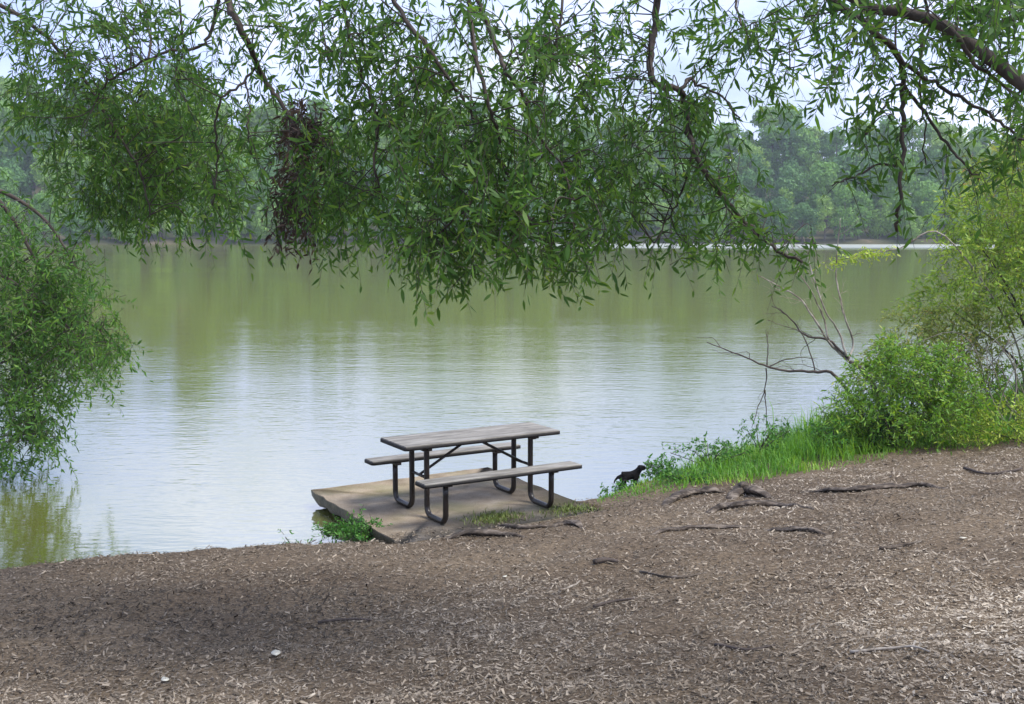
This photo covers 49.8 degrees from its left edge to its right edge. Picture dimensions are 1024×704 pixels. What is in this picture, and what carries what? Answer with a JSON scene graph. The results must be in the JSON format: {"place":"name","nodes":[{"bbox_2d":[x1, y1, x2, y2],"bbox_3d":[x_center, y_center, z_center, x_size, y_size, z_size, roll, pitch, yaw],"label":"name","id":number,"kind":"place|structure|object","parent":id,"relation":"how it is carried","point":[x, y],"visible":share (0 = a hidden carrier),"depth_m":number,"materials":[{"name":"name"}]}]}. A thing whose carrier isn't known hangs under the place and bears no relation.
{"place":"outdoors","nodes":[
{"label":"outdoors","id":0,"kind":"place"},
{"bbox_2d":[0,147,1010,244],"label":"hill","id":1,"kind":"structure","parent":0,"point":[830,238],"depth_m":267.85,"materials":[{"name":"plant"}]},
{"bbox_2d":[0,167,19,224],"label":"broadleaf tree","id":2,"kind":"object","parent":1,"relation":"on","point":[10,187],"visible":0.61,"depth_m":259.42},
{"bbox_2d":[1,205,30,244],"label":"broadleaf tree","id":3,"kind":"object","parent":1,"relation":"on","point":[15,216],"visible":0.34,"depth_m":244.25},
{"bbox_2d":[0,97,33,175],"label":"broadleaf tree","id":4,"kind":"object","parent":1,"relation":"on","point":[3,148],"visible":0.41,"depth_m":283.75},
{"bbox_2d":[0,157,35,209],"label":"broadleaf tree","id":5,"kind":"object","parent":1,"relation":"on","point":[21,176],"visible":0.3,"depth_m":269.50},
{"bbox_2d":[3,123,52,188],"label":"broadleaf tree","id":6,"kind":"object","parent":1,"relation":"on","point":[22,163],"visible":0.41,"depth_m":282.62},
{"bbox_2d":[25,191,60,244],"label":"broadleaf tree","id":7,"kind":"object","parent":1,"relation":"on","point":[37,198],"visible":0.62,"depth_m":248.78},
{"bbox_2d":[29,146,72,197],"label":"broadleaf tree","id":8,"kind":"object","parent":1,"relation":"on","point":[38,176],"visible":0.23,"depth_m":270.09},
{"bbox_2d":[33,91,68,140],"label":"broadleaf tree","id":9,"kind":"object","parent":1,"relation":"on","point":[52,120],"visible":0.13,"depth_m":301.66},
{"bbox_2d":[35,176,74,232],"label":"broadleaf tree","id":10,"kind":"object","parent":1,"relation":"on","point":[60,207],"visible":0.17,"depth_m":263.27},
{"bbox_2d":[60,203,91,241],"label":"broadleaf tree","id":11,"kind":"object","parent":1,"relation":"on","point":[79,222],"visible":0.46,"depth_m":252.72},
{"bbox_2d":[58,151,105,198],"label":"broadleaf tree","id":12,"kind":"object","parent":1,"relation":"on","point":[73,172],"visible":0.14,"depth_m":269.76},
{"bbox_2d":[90,195,112,238],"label":"broadleaf tree","id":13,"kind":"object","parent":1,"relation":"on","point":[103,232],"visible":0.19,"depth_m":257.34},
{"bbox_2d":[159,59,207,105],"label":"broadleaf tree","id":14,"kind":"object","parent":1,"relation":"on","point":[165,72],"visible":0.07,"depth_m":326.06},
{"bbox_2d":[172,201,201,238],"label":"broadleaf tree","id":15,"kind":"object","parent":1,"relation":"on","point":[190,220],"visible":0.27,"depth_m":261.81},
{"bbox_2d":[214,156,263,233],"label":"broadleaf tree","id":16,"kind":"object","parent":1,"relation":"on","point":[249,174],"visible":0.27,"depth_m":270.58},
{"bbox_2d":[237,108,262,153],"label":"broadleaf tree","id":17,"kind":"object","parent":1,"relation":"on","point":[255,118],"visible":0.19,"depth_m":315.68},
{"bbox_2d":[250,204,272,241],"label":"broadleaf tree","id":18,"kind":"object","parent":1,"relation":"on","point":[258,232],"visible":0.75,"depth_m":260.01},
{"bbox_2d":[249,101,283,158],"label":"broadleaf tree","id":19,"kind":"object","parent":1,"relation":"on","point":[271,112],"visible":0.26,"depth_m":315.63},
{"bbox_2d":[256,179,280,213],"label":"broadleaf tree","id":20,"kind":"object","parent":1,"relation":"on","point":[265,197],"visible":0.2,"depth_m":269.29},
{"bbox_2d":[252,150,292,211],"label":"broadleaf tree","id":21,"kind":"object","parent":1,"relation":"on","point":[271,173],"visible":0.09,"depth_m":282.69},
{"bbox_2d":[307,96,332,121],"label":"broadleaf tree","id":22,"kind":"object","parent":1,"relation":"on","point":[328,103],"visible":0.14,"depth_m":330.34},
{"bbox_2d":[338,126,392,185],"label":"broadleaf tree","id":23,"kind":"object","parent":1,"relation":"on","point":[381,144],"visible":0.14,"depth_m":297.93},
{"bbox_2d":[347,156,390,219],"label":"broadleaf tree","id":24,"kind":"object","parent":1,"relation":"on","point":[378,171],"visible":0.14,"depth_m":282.95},
{"bbox_2d":[518,93,567,176],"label":"broadleaf tree","id":25,"kind":"object","parent":1,"relation":"on","point":[536,117],"visible":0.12,"depth_m":329.14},
{"bbox_2d":[567,117,596,177],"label":"broadleaf tree","id":26,"kind":"object","parent":1,"relation":"on","point":[592,134],"visible":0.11,"depth_m":332.94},
{"bbox_2d":[594,114,650,181],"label":"broadleaf tree","id":27,"kind":"object","parent":1,"relation":"on","point":[604,141],"visible":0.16,"depth_m":312.45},
{"bbox_2d":[613,123,662,183],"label":"broadleaf tree","id":28,"kind":"object","parent":1,"relation":"on","point":[639,166],"visible":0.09,"depth_m":311.66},
{"bbox_2d":[628,192,656,236],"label":"broadleaf tree","id":29,"kind":"object","parent":1,"relation":"on","point":[648,209],"visible":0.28,"depth_m":279.46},
{"bbox_2d":[639,180,665,233],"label":"broadleaf tree","id":30,"kind":"object","parent":1,"relation":"on","point":[652,226],"visible":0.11,"depth_m":287.29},
{"bbox_2d":[639,159,676,217],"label":"broadleaf tree","id":31,"kind":"object","parent":1,"relation":"on","point":[654,168],"visible":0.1,"depth_m":295.06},
{"bbox_2d":[654,202,670,239],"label":"broadleaf tree","id":32,"kind":"object","parent":1,"relation":"on","point":[658,224],"visible":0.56,"depth_m":275.02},
{"bbox_2d":[649,133,690,176],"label":"broadleaf tree","id":33,"kind":"object","parent":1,"relation":"on","point":[665,152],"visible":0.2,"depth_m":309.50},
{"bbox_2d":[662,157,692,215],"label":"broadleaf tree","id":34,"kind":"object","parent":1,"relation":"on","point":[669,167],"visible":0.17,"depth_m":293.26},
{"bbox_2d":[682,127,725,197],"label":"broadleaf tree","id":35,"kind":"object","parent":1,"relation":"on","point":[715,153],"visible":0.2,"depth_m":303.74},
{"bbox_2d":[697,199,727,243],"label":"broadleaf tree","id":36,"kind":"object","parent":1,"relation":"on","point":[704,221],"visible":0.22,"depth_m":268.97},
{"bbox_2d":[714,122,752,169],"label":"broadleaf tree","id":37,"kind":"object","parent":1,"relation":"on","point":[732,138],"visible":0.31,"depth_m":324.99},
{"bbox_2d":[724,193,757,239],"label":"broadleaf tree","id":38,"kind":"object","parent":1,"relation":"on","point":[740,211],"visible":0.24,"depth_m":266.94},
{"bbox_2d":[725,174,762,234],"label":"broadleaf tree","id":39,"kind":"object","parent":1,"relation":"on","point":[745,180],"visible":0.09,"depth_m":279.50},
{"bbox_2d":[729,142,769,175],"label":"broadleaf tree","id":40,"kind":"object","parent":1,"relation":"on","point":[755,149],"visible":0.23,"depth_m":304.00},
{"bbox_2d":[735,152,774,216],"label":"broadleaf tree","id":41,"kind":"object","parent":1,"relation":"on","point":[756,192],"visible":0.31,"depth_m":286.99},
{"bbox_2d":[750,106,785,166],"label":"broadleaf tree","id":42,"kind":"object","parent":1,"relation":"on","point":[755,123],"visible":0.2,"depth_m":331.75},
{"bbox_2d":[755,124,788,184],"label":"broadleaf tree","id":43,"kind":"object","parent":1,"relation":"on","point":[771,135],"visible":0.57,"depth_m":321.12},
{"bbox_2d":[758,196,799,242],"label":"broadleaf tree","id":44,"kind":"object","parent":1,"relation":"on","point":[782,205],"visible":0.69,"depth_m":263.93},
{"bbox_2d":[771,186,797,231],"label":"broadleaf tree","id":45,"kind":"object","parent":1,"relation":"on","point":[783,191],"visible":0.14,"depth_m":273.62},
{"bbox_2d":[759,103,811,162],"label":"broadleaf tree","id":46,"kind":"object","parent":1,"relation":"on","point":[787,115],"visible":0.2,"depth_m":334.07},
{"bbox_2d":[756,119,817,183],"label":"broadleaf tree","id":47,"kind":"object","parent":1,"relation":"on","point":[787,139],"visible":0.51,"depth_m":320.42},
{"bbox_2d":[770,163,808,222],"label":"broadleaf tree","id":48,"kind":"object","parent":1,"relation":"on","point":[790,181],"visible":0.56,"depth_m":285.64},
{"bbox_2d":[778,159,808,202],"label":"broadleaf tree","id":49,"kind":"object","parent":1,"relation":"on","point":[797,166],"visible":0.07,"depth_m":302.94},
{"bbox_2d":[785,202,821,241],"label":"broadleaf tree","id":50,"kind":"object","parent":1,"relation":"on","point":[804,210],"visible":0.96,"depth_m":262.23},
{"bbox_2d":[788,128,821,175],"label":"broadleaf tree","id":51,"kind":"object","parent":1,"relation":"on","point":[804,154],"visible":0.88,"depth_m":315.76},
{"bbox_2d":[801,169,826,234],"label":"broadleaf tree","id":52,"kind":"object","parent":1,"relation":"on","point":[817,180],"visible":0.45,"depth_m":273.02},
{"bbox_2d":[807,126,826,185],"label":"broadleaf tree","id":53,"kind":"object","parent":1,"relation":"on","point":[816,131],"visible":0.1,"depth_m":330.83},
{"bbox_2d":[804,159,843,227],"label":"broadleaf tree","id":54,"kind":"object","parent":1,"relation":"on","point":[829,170],"visible":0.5,"depth_m":280.91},
{"bbox_2d":[810,195,838,240],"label":"broadleaf tree","id":55,"kind":"object","parent":1,"relation":"on","point":[828,209],"visible":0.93,"depth_m":261.88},
{"bbox_2d":[813,131,844,165],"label":"broadleaf tree","id":56,"kind":"object","parent":1,"relation":"on","point":[824,139],"visible":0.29,"depth_m":333.44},
{"bbox_2d":[822,126,846,162],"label":"broadleaf tree","id":57,"kind":"object","parent":1,"relation":"on","point":[838,139],"visible":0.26,"depth_m":316.56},
{"bbox_2d":[827,184,861,240],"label":"broadleaf tree","id":58,"kind":"object","parent":1,"relation":"on","point":[845,194],"visible":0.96,"depth_m":261.01,"materials":[{"name":"plant"}]},
{"bbox_2d":[826,147,862,202],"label":"broadleaf tree","id":59,"kind":"object","parent":1,"relation":"on","point":[846,166],"visible":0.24,"depth_m":293.23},
{"bbox_2d":[844,191,873,238],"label":"broadleaf tree","id":60,"kind":"object","parent":1,"relation":"on","point":[861,198],"visible":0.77,"depth_m":261.18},
{"bbox_2d":[841,133,881,187],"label":"broadleaf tree","id":61,"kind":"object","parent":1,"relation":"on","point":[872,155],"visible":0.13,"depth_m":295.16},
{"bbox_2d":[840,159,886,226],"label":"broadleaf tree","id":62,"kind":"object","parent":1,"relation":"on","point":[874,195],"visible":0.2,"depth_m":280.05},
{"bbox_2d":[867,198,895,238],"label":"broadleaf tree","id":63,"kind":"object","parent":1,"relation":"on","point":[878,228],"visible":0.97,"depth_m":262.55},
{"bbox_2d":[876,115,903,189],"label":"broadleaf tree","id":64,"kind":"object","parent":1,"relation":"on","point":[882,125],"visible":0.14,"depth_m":300.05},
{"bbox_2d":[872,149,920,236],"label":"broadleaf tree","id":65,"kind":"object","parent":1,"relation":"on","point":[889,190],"visible":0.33,"depth_m":267.90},
{"bbox_2d":[884,196,911,238],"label":"broadleaf tree","id":66,"kind":"object","parent":1,"relation":"on","point":[894,200],"visible":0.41,"depth_m":261.82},
{"bbox_2d":[898,118,922,187],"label":"broadleaf tree","id":67,"kind":"object","parent":1,"relation":"on","point":[912,136],"visible":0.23,"depth_m":316.26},
{"bbox_2d":[900,207,924,240],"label":"broadleaf tree","id":68,"kind":"object","parent":1,"relation":"on","point":[915,229],"visible":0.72,"depth_m":259.69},
{"bbox_2d":[910,179,938,236],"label":"broadleaf tree","id":69,"kind":"object","parent":1,"relation":"on","point":[923,184],"visible":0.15,"depth_m":269.56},
{"bbox_2d":[911,120,944,180],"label":"broadleaf tree","id":70,"kind":"object","parent":1,"relation":"on","point":[929,129],"visible":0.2,"depth_m":335.38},
{"bbox_2d":[911,185,947,238],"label":"broadleaf tree","id":71,"kind":"object","parent":1,"relation":"on","point":[924,193],"visible":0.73,"depth_m":264.19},
{"bbox_2d":[916,147,964,211],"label":"broadleaf tree","id":72,"kind":"object","parent":1,"relation":"on","point":[942,176],"visible":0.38,"depth_m":301.51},
{"bbox_2d":[915,120,974,171],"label":"broadleaf tree","id":73,"kind":"object","parent":1,"relation":"on","point":[939,145],"visible":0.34,"depth_m":317.31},
{"bbox_2d":[949,138,990,199],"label":"broadleaf tree","id":74,"kind":"object","parent":1,"relation":"on","point":[978,145],"visible":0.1,"depth_m":301.19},
{"bbox_2d":[964,124,999,156],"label":"broadleaf tree","id":75,"kind":"object","parent":1,"relation":"on","point":[982,138],"visible":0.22,"depth_m":330.03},
{"bbox_2d":[0,243,1023,568],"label":"water","id":76,"kind":"structure","parent":0,"point":[262,405],"depth_m":23.22,"materials":[{"name":"green liquid"}]},
{"bbox_2d":[0,427,1023,703],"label":"ground","id":77,"kind":"structure","parent":0,"point":[660,627],"depth_m":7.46,"materials":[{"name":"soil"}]},
{"bbox_2d":[0,171,153,485],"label":"tree foliage","id":78,"kind":"object","parent":77,"relation":"on","point":[63,346],"visible":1,"depth_m":12.92,"materials":[{"name":"green plant"}]},
{"bbox_2d":[305,504,392,542],"bbox_3d":[-1.565,1.759,10.725,0.835,0.534,0.587,0,6,0],"label":"weed clump","id":79,"kind":"object","parent":77,"relation":"on","point":[360,531],"visible":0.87,"depth_m":10.67,"materials":[{"name":"green plant"}]},
{"bbox_2d":[311,467,599,544],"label":"concrete slab","id":80,"kind":"structure","parent":77,"relation":"on","point":[378,499],"depth_m":11.52,"materials":[{"name":"concrete"}]},
{"bbox_2d":[364,422,581,524],"bbox_3d":[-0.415,1.223,11.431,1.810,0.761,1.440,-4,7,-31],"label":"picnic table","id":81,"kind":"object","parent":80,"relation":"on","point":[426,443],"visible":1,"depth_m":11.26,"materials":[{"name":"grey metal"}]},
{"bbox_2d":[446,528,525,538],"bbox_3d":[-0.221,1.670,10.023,0.762,0.104,0.186,2,6,15],"label":"tree root","id":82,"kind":"object","parent":77,"relation":"on","point":[470,531],"visible":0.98,"depth_m":10.03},
{"bbox_2d":[451,506,544,525],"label":"grass tuft","id":83,"kind":"object","parent":77,"relation":"on","point":[496,516],"visible":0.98,"depth_m":10.96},
{"bbox_2d":[0,0,1023,326],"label":"shade tree","id":84,"kind":"object","parent":77,"relation":"on","point":[142,170],"visible":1,"depth_m":5.90,"materials":[{"name":"green plant"}]},
{"bbox_2d":[253,142,326,273],"bbox_3d":[-1.332,-0.894,6.816,0.483,0.844,0.876,0,6,0],"label":"dead leaf clump","id":85,"kind":"object","parent":84,"relation":"hanging from","point":[282,226],"visible":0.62,"depth_m":6.76,"materials":[{"name":"plant"}]},
{"bbox_2d":[259,93,338,196],"bbox_3d":[-1.218,-1.210,6.496,0.466,0.633,0.617,-4,7,-32],"label":"dead leaf clump","id":86,"kind":"object","parent":84,"relation":"hanging from","point":[299,115],"visible":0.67,"depth_m":6.42,"materials":[{"name":"plant"}]},
{"bbox_2d":[497,523,557,528],"bbox_3d":[-0.149,1.768,10.782,0.360,0.460,1.486,-5,8,-36],"label":"tree root","id":87,"kind":"object","parent":77,"relation":"on","point":[508,525],"visible":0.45,"depth_m":10.21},
{"bbox_2d":[535,500,616,518],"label":"grass tuft","id":88,"kind":"object","parent":77,"relation":"on","point":[572,507],"visible":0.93,"depth_m":11.28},
{"bbox_2d":[598,478,640,495],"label":"weed clump","id":89,"kind":"object","parent":77,"relation":"on","point":[616,488],"visible":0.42,"depth_m":12.61,"materials":[{"name":"green plant"}]},
{"bbox_2d":[614,465,645,488],"bbox_3d":[1.375,1.470,12.862,0.384,0.300,0.122,-1,6,-7],"label":"dog","id":90,"kind":"object","parent":77,"relation":"on","point":[632,474],"visible":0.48,"depth_m":12.82},
{"bbox_2d":[640,452,678,479],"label":"weed clump","id":91,"kind":"object","parent":77,"relation":"on","point":[654,465],"visible":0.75,"depth_m":12.91,"materials":[{"name":"green plant"}]},
{"bbox_2d":[649,454,720,487],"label":"weed clump","id":92,"kind":"object","parent":77,"relation":"on","point":[673,477],"visible":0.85,"depth_m":12.44,"materials":[{"name":"green plant"}]},
{"bbox_2d":[661,486,724,505],"bbox_3d":[1.834,1.507,11.610,0.941,0.093,0.304,-5,8,-37],"label":"tree root","id":93,"kind":"object","parent":77,"relation":"on","point":[676,496],"visible":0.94,"depth_m":11.67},
{"bbox_2d":[650,524,749,534],"bbox_3d":[1.632,1.558,9.731,0.911,0.061,0.199,-1,6,-8],"label":"tree root","id":94,"kind":"object","parent":77,"relation":"on","point":[706,526],"visible":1,"depth_m":9.76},
{"bbox_2d":[658,431,757,469],"bbox_3d":[2.344,1.244,13.188,1.214,0.516,0.697,4,7,31],"label":"weed clump","id":95,"kind":"object","parent":77,"relation":"on","point":[714,451],"visible":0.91,"depth_m":13.14,"materials":[{"name":"green plant"}]},
{"bbox_2d":[726,481,773,498],"bbox_3d":[2.518,1.468,11.483,0.508,0.173,0.365,4,7,29],"label":"tree root","id":96,"kind":"object","parent":77,"relation":"on","point":[739,489],"visible":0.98,"depth_m":11.47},
{"bbox_2d":[706,499,813,512],"bbox_3d":[2.399,1.473,10.504,1.033,0.192,0.430,3,7,26],"label":"tree root","id":97,"kind":"object","parent":77,"relation":"on","point":[735,504],"visible":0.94,"depth_m":10.58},
{"bbox_2d":[732,412,802,454],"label":"weed clump","id":98,"kind":"object","parent":77,"relation":"on","point":[768,438],"visible":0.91,"depth_m":13.79,"materials":[{"name":"green plant"}]},
{"bbox_2d":[697,314,879,441],"bbox_3d":[3.599,0.335,14.311,2.394,1.691,0.335,1,6,8],"label":"fallen branch","id":99,"kind":"object","parent":77,"relation":"on","point":[833,374],"visible":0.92,"depth_m":14.29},
{"bbox_2d":[766,526,825,534],"bbox_3d":[2.407,1.513,9.317,0.095,0.129,0.591,-6,9,-44],"label":"tree root","id":100,"kind":"object","parent":77,"relation":"on","point":[793,528],"visible":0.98,"depth_m":9.32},
{"bbox_2d":[597,377,1023,502],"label":"grass","id":101,"kind":"structure","parent":77,"relation":"on","point":[795,448],"depth_m":13.16,"materials":[{"name":"plant"}]},
{"bbox_2d":[758,209,887,421],"bbox_3d":[4.092,-0.367,14.331,1.836,3.116,0.786,2,7,19],"label":"bare sapling","id":102,"kind":"object","parent":77,"relation":"on","point":[837,349],"visible":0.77,"depth_m":14.42,"materials":[{"name":"wood"}]},
{"bbox_2d":[802,415,882,458],"bbox_3d":[3.967,1.040,13.341,0.829,0.572,0.837,6,9,43],"label":"weed clump","id":103,"kind":"object","parent":77,"relation":"on","point":[813,428],"visible":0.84,"depth_m":13.24,"materials":[{"name":"green plant"}]},
{"bbox_2d":[801,482,946,492],"bbox_3d":[3.557,1.379,10.890,1.381,0.197,0.334,2,6,15],"label":"tree root","id":104,"kind":"object","parent":77,"relation":"on","point":[874,487],"visible":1,"depth_m":10.83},
{"bbox_2d":[842,401,936,448],"bbox_3d":[4.628,0.969,13.704,1.167,0.790,0.987,5,8,41],"label":"shrub","id":105,"kind":"object","parent":77,"relation":"on","point":[883,425],"visible":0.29,"depth_m":13.52,"materials":[{"name":"green plant"}]},
{"bbox_2d":[850,645,930,652],"bbox_3d":[1.973,1.546,5.750,0.397,0.071,0.121,2,7,21],"label":"stick","id":106,"kind":"object","parent":77,"relation":"on","point":[884,648],"visible":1,"depth_m":5.77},
{"bbox_2d":[802,325,1007,460],"bbox_3d":[4.796,0.617,13.507,2.576,1.852,1.564,0,6,0],"label":"shrub","id":107,"kind":"object","parent":77,"relation":"on","point":[919,394],"visible":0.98,"depth_m":13.38,"materials":[{"name":"green plant"}]},
{"bbox_2d":[812,231,1023,389],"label":"sapling","id":108,"kind":"object","parent":77,"relation":"on","point":[867,255],"visible":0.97,"depth_m":14.60,"materials":[{"name":"green plant"}]},
{"bbox_2d":[849,294,1023,426],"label":"shrub","id":109,"kind":"object","parent":77,"relation":"on","point":[928,333],"visible":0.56,"depth_m":15.01,"materials":[{"name":"green plant"}]},
{"bbox_2d":[883,131,1023,371],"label":"tree","id":110,"kind":"object","parent":77,"relation":"on","point":[1013,258],"visible":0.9,"depth_m":15.16,"materials":[{"name":"green plant"}]},
{"bbox_2d":[897,348,1023,424],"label":"shrub","id":111,"kind":"object","parent":77,"relation":"on","point":[1009,366],"visible":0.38,"depth_m":14.74,"materials":[{"name":"green plant"}]},
{"bbox_2d":[915,314,1023,423],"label":"dead brush","id":112,"kind":"object","parent":77,"relation":"on","point":[1014,372],"visible":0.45,"depth_m":14.64,"materials":[{"name":"wood"}]},
{"bbox_2d":[919,390,1023,449],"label":"shrub","id":113,"kind":"object","parent":77,"relation":"on","point":[1017,432],"visible":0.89,"depth_m":13.27,"materials":[{"name":"green plant"}]},
{"bbox_2d":[937,105,1023,303],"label":"tree","id":114,"kind":"object","parent":77,"relation":"on","point":[1020,165],"visible":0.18,"depth_m":18.76,"materials":[{"name":"green plant"}]},
{"bbox_2d":[0,0,1023,182],"label":"sky","id":115,"kind":"structure","parent":0,"point":[750,8],"materials":[{"name":"white"}]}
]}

